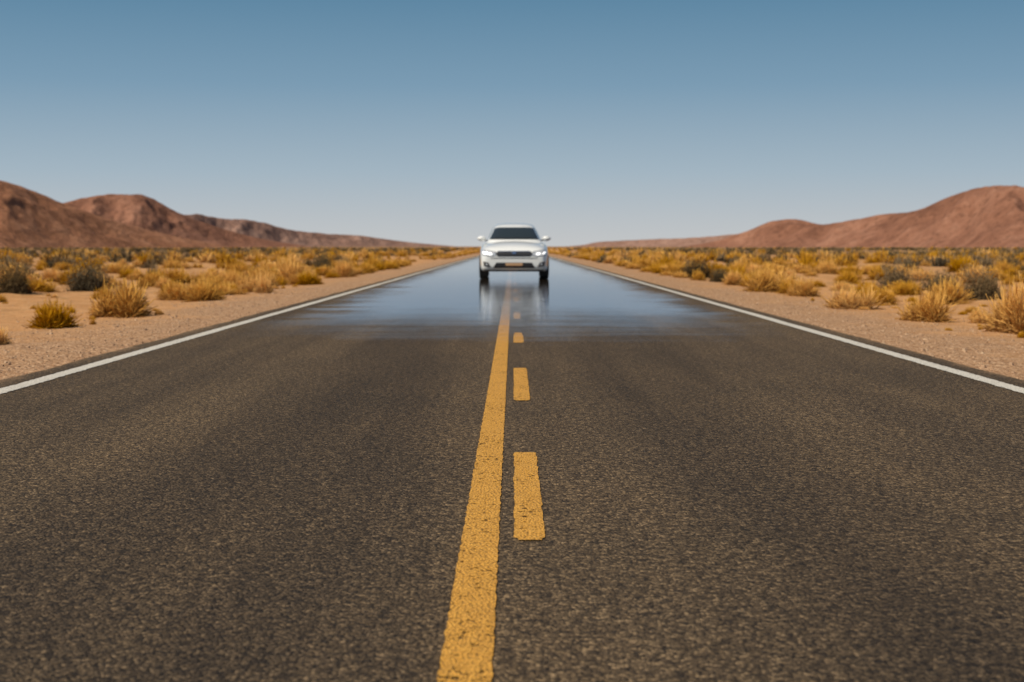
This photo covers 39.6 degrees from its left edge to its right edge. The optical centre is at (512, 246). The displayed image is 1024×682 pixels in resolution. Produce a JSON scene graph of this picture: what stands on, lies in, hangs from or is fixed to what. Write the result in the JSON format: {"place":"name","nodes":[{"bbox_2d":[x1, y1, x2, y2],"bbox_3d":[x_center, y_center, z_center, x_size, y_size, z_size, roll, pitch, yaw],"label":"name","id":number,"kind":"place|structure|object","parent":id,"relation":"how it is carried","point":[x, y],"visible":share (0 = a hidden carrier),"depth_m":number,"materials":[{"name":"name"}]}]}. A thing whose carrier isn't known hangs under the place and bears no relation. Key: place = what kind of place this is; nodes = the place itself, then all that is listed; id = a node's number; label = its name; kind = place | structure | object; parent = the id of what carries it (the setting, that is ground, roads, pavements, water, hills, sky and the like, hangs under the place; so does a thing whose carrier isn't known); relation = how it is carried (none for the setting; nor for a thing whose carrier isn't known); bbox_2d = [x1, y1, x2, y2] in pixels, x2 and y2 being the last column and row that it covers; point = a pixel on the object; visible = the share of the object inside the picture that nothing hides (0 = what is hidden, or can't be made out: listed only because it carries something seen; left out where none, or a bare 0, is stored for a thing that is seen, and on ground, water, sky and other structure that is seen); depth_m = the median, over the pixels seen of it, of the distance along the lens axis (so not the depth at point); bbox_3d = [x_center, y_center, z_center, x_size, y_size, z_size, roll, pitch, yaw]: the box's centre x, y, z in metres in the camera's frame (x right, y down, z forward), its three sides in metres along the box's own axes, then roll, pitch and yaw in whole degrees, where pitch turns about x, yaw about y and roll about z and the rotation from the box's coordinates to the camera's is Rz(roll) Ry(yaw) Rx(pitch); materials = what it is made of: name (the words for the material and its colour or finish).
{"place":"outdoors","nodes":[
{"label":"outdoors","id":0,"kind":"place"},
{"bbox_2d":[0,180,228,247],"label":"hills","id":1,"kind":"structure","parent":0,"point":[30,218],"depth_m":967.85,"materials":[{"name":"brown stone"}]},
{"bbox_2d":[64,194,309,246],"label":"hills","id":2,"kind":"structure","parent":0,"point":[143,212],"depth_m":1624.44,"materials":[{"name":"brown stone"}]},
{"bbox_2d":[185,214,457,246],"bbox_3d":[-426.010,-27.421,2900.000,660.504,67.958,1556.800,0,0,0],"label":"hills","id":3,"kind":"structure","parent":0,"point":[262,230],"depth_m":3008.72,"materials":[{"name":"brown stone"}]},
{"bbox_2d":[0,255,1023,681],"bbox_3d":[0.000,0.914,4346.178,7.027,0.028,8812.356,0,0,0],"label":"asphalt road","id":4,"kind":"structure","parent":0,"point":[728,495],"depth_m":4.96,"materials":[{"name":"grey asphalt"}]},
{"bbox_2d":[437,320,544,681],"bbox_3d":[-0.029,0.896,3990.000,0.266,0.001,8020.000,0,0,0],"label":"line markings","id":5,"kind":"object","parent":4,"relation":"on","point":[476,658],"visible":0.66,"depth_m":4.52,"materials":[{"name":"yellow paint"}]},
{"bbox_2d":[333,257,687,319],"bbox_3d":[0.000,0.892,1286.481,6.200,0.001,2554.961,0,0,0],"label":"mirage water","id":6,"kind":"structure","parent":4,"relation":"on","point":[462,290],"depth_m":24.79,"materials":[{"name":"blue liquid"}]},
{"bbox_2d":[0,256,1023,393],"bbox_3d":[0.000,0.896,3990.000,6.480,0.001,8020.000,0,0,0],"label":"edge line markings","id":7,"kind":"object","parent":4,"relation":"on","point":[141,351],"visible":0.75,"depth_m":12.35,"materials":[{"name":"white paint"}]},
{"bbox_2d":[477,223,550,278],"bbox_3d":[0.030,0.110,40.696,2.079,1.562,4.627,0,0,0],"label":"car","id":8,"kind":"object","parent":4,"relation":"on","point":[513,247],"visible":1,"depth_m":38.63,"materials":[{"name":"white paint"}]},
{"bbox_2d":[0,246,1023,379],"bbox_3d":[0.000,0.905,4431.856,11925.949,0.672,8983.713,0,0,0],"label":"desert ground","id":9,"kind":"structure","parent":0,"point":[20,311],"depth_m":19.40,"materials":[{"name":"beige sand"}]},
{"bbox_2d":[0,326,13,344],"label":"desert bush","id":10,"kind":"object","parent":9,"relation":"on","point":[4,341],"visible":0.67,"depth_m":13.71,"materials":[{"name":"yellow plant"}]},
{"bbox_2d":[0,250,36,293],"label":"desert bush","id":11,"kind":"object","parent":9,"relation":"on","point":[16,285],"visible":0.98,"depth_m":27.74,"materials":[{"name":"plant"}]},
{"bbox_2d":[21,298,83,328],"bbox_3d":[-5.409,0.773,16.724,0.612,0.418,0.769,0,0,25],"label":"desert bush","id":12,"kind":"object","parent":9,"relation":"on","point":[54,317],"visible":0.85,"depth_m":16.64,"materials":[{"name":"yellow plant"}]},
{"bbox_2d":[58,255,116,291],"bbox_3d":[-9.297,0.598,31.088,1.176,0.828,1.332,0,0,-29],"label":"desert bush","id":13,"kind":"object","parent":9,"relation":"on","point":[82,283],"visible":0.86,"depth_m":30.87,"materials":[{"name":"plant"}]},
{"bbox_2d":[85,273,159,317],"bbox_3d":[-5.311,0.681,19.547,0.988,0.624,1.054,0,0,16],"label":"desert bush","id":14,"kind":"object","parent":9,"relation":"on","point":[129,302],"visible":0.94,"depth_m":19.35,"materials":[{"name":"yellow plant"}]},
{"bbox_2d":[136,267,170,286],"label":"desert bush","id":15,"kind":"object","parent":9,"relation":"on","point":[153,279],"visible":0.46,"depth_m":34.25,"materials":[{"name":"yellow plant"}]},
{"bbox_2d":[156,278,184,295],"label":"desert bush","id":16,"kind":"object","parent":9,"relation":"on","point":[162,289],"visible":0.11,"depth_m":27.82,"materials":[{"name":"yellow plant"}]},
{"bbox_2d":[180,277,228,301],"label":"desert bush","id":17,"kind":"object","parent":9,"relation":"on","point":[207,293],"visible":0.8,"depth_m":24.99,"materials":[{"name":"yellow plant"}]},
{"bbox_2d":[221,269,245,285],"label":"desert bush","id":18,"kind":"object","parent":9,"relation":"on","point":[234,276],"visible":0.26,"depth_m":34.16,"materials":[{"name":"yellow plant"}]},
{"bbox_2d":[255,265,280,287],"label":"desert bush","id":19,"kind":"object","parent":9,"relation":"on","point":[269,277],"visible":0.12,"depth_m":32.48,"materials":[{"name":"yellow plant"}]},
{"bbox_2d":[272,254,309,281],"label":"desert bush","id":20,"kind":"object","parent":9,"relation":"on","point":[291,269],"visible":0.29,"depth_m":36.79,"materials":[{"name":"yellow plant"}]},
{"bbox_2d":[309,246,333,270],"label":"desert bush","id":21,"kind":"object","parent":9,"relation":"on","point":[324,260],"visible":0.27,"depth_m":47.90,"materials":[{"name":"brown plant"}]},
{"bbox_2d":[331,256,357,277],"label":"desert bush","id":22,"kind":"object","parent":9,"relation":"on","point":[345,270],"visible":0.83,"depth_m":44.32,"materials":[{"name":"yellow plant"}]},
{"bbox_2d":[360,255,387,267],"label":"desert bush","id":23,"kind":"object","parent":9,"relation":"on","point":[374,261],"visible":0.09,"depth_m":58.05,"materials":[{"name":"yellow plant"}]},
{"bbox_2d":[0,244,1023,337],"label":"desert scrub","id":24,"kind":"object","parent":9,"relation":"on","point":[1006,263],"visible":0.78,"depth_m":59.66,"materials":[{"name":"yellow plant"}]},
{"bbox_2d":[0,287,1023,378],"bbox_3d":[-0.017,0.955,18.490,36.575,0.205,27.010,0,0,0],"label":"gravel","id":25,"kind":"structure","parent":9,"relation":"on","point":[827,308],"depth_m":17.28,"materials":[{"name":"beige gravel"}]},
{"bbox_2d":[630,254,655,266],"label":"desert bush","id":26,"kind":"object","parent":9,"relation":"on","point":[643,263],"visible":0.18,"depth_m":59.94,"materials":[{"name":"yellow plant"}]},
{"bbox_2d":[659,260,690,273],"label":"desert bush","id":27,"kind":"object","parent":9,"relation":"on","point":[672,268],"visible":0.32,"depth_m":46.73,"materials":[{"name":"yellow plant"}]},
{"bbox_2d":[677,254,717,277],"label":"desert bush","id":28,"kind":"object","parent":9,"relation":"on","point":[706,273],"visible":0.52,"depth_m":43.45,"materials":[{"name":"brown plant"}]},
{"bbox_2d":[710,263,750,280],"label":"desert bush","id":29,"kind":"object","parent":9,"relation":"on","point":[731,266],"visible":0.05,"depth_m":39.96,"materials":[{"name":"yellow plant"}]},
{"bbox_2d":[741,263,787,292],"bbox_3d":[5.281,0.671,30.015,1.437,0.642,0.984,0,0,-37],"label":"desert bush","id":30,"kind":"object","parent":9,"relation":"on","point":[762,282],"visible":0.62,"depth_m":29.82,"materials":[{"name":"yellow plant"}]},
{"bbox_2d":[782,275,824,296],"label":"desert bush","id":31,"kind":"object","parent":9,"relation":"on","point":[800,289],"visible":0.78,"depth_m":27.37,"materials":[{"name":"yellow plant"}]},
{"bbox_2d":[819,283,886,309],"bbox_3d":[5.197,0.769,21.806,0.881,0.432,0.939,0,0,-31],"label":"desert bush","id":32,"kind":"object","parent":9,"relation":"on","point":[850,300],"visible":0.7,"depth_m":21.70,"materials":[{"name":"yellow plant"}]},
{"bbox_2d":[871,287,899,304],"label":"desert bush","id":33,"kind":"object","parent":9,"relation":"on","point":[888,298],"visible":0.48,"depth_m":23.83,"materials":[{"name":"yellow plant"}]},
{"bbox_2d":[872,257,921,287],"bbox_3d":[8.957,0.599,33.164,1.160,0.874,1.336,0,0,3],"label":"desert bush","id":34,"kind":"object","parent":9,"relation":"on","point":[894,275],"visible":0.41,"depth_m":33.02,"materials":[{"name":"plant"}]},
{"bbox_2d":[895,284,959,322],"bbox_3d":[5.302,0.732,18.247,0.638,0.522,0.921,0,0,-40],"label":"desert bush","id":35,"kind":"object","parent":9,"relation":"on","point":[927,310],"visible":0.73,"depth_m":18.13,"materials":[{"name":"yellow plant"}]},
{"bbox_2d":[917,266,963,290],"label":"desert bush","id":36,"kind":"object","parent":9,"relation":"on","point":[936,279],"visible":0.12,"depth_m":29.94,"materials":[{"name":"plant"}]},
{"bbox_2d":[955,254,1006,299],"bbox_3d":[8.540,0.569,26.005,1.080,0.866,0.937,0,0,36],"label":"desert bush","id":37,"kind":"object","parent":9,"relation":"on","point":[984,288],"visible":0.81,"depth_m":25.87,"materials":[{"name":"plant"}]},
{"bbox_2d":[978,268,1023,334],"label":"desert bush","id":38,"kind":"object","parent":9,"relation":"on","point":[1009,318],"visible":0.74,"depth_m":15.87,"materials":[{"name":"yellow plant"}]},
{"bbox_2d":[0,0,1023,245],"label":"sky","id":39,"kind":"structure","parent":0,"point":[436,122],"materials":[{"name":"blue"}]},
{"bbox_2d":[565,234,735,246],"bbox_3d":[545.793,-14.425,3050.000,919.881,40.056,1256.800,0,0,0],"label":"hills","id":40,"kind":"structure","parent":0,"point":[678,242],"depth_m":3220.22,"materials":[{"name":"brown stone"}]},
{"bbox_2d":[685,185,1023,247],"bbox_3d":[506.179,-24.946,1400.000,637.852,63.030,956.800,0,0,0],"label":"hills","id":41,"kind":"structure","parent":0,"point":[988,216],"depth_m":1361.00,"materials":[{"name":"brown stone"}]}
]}

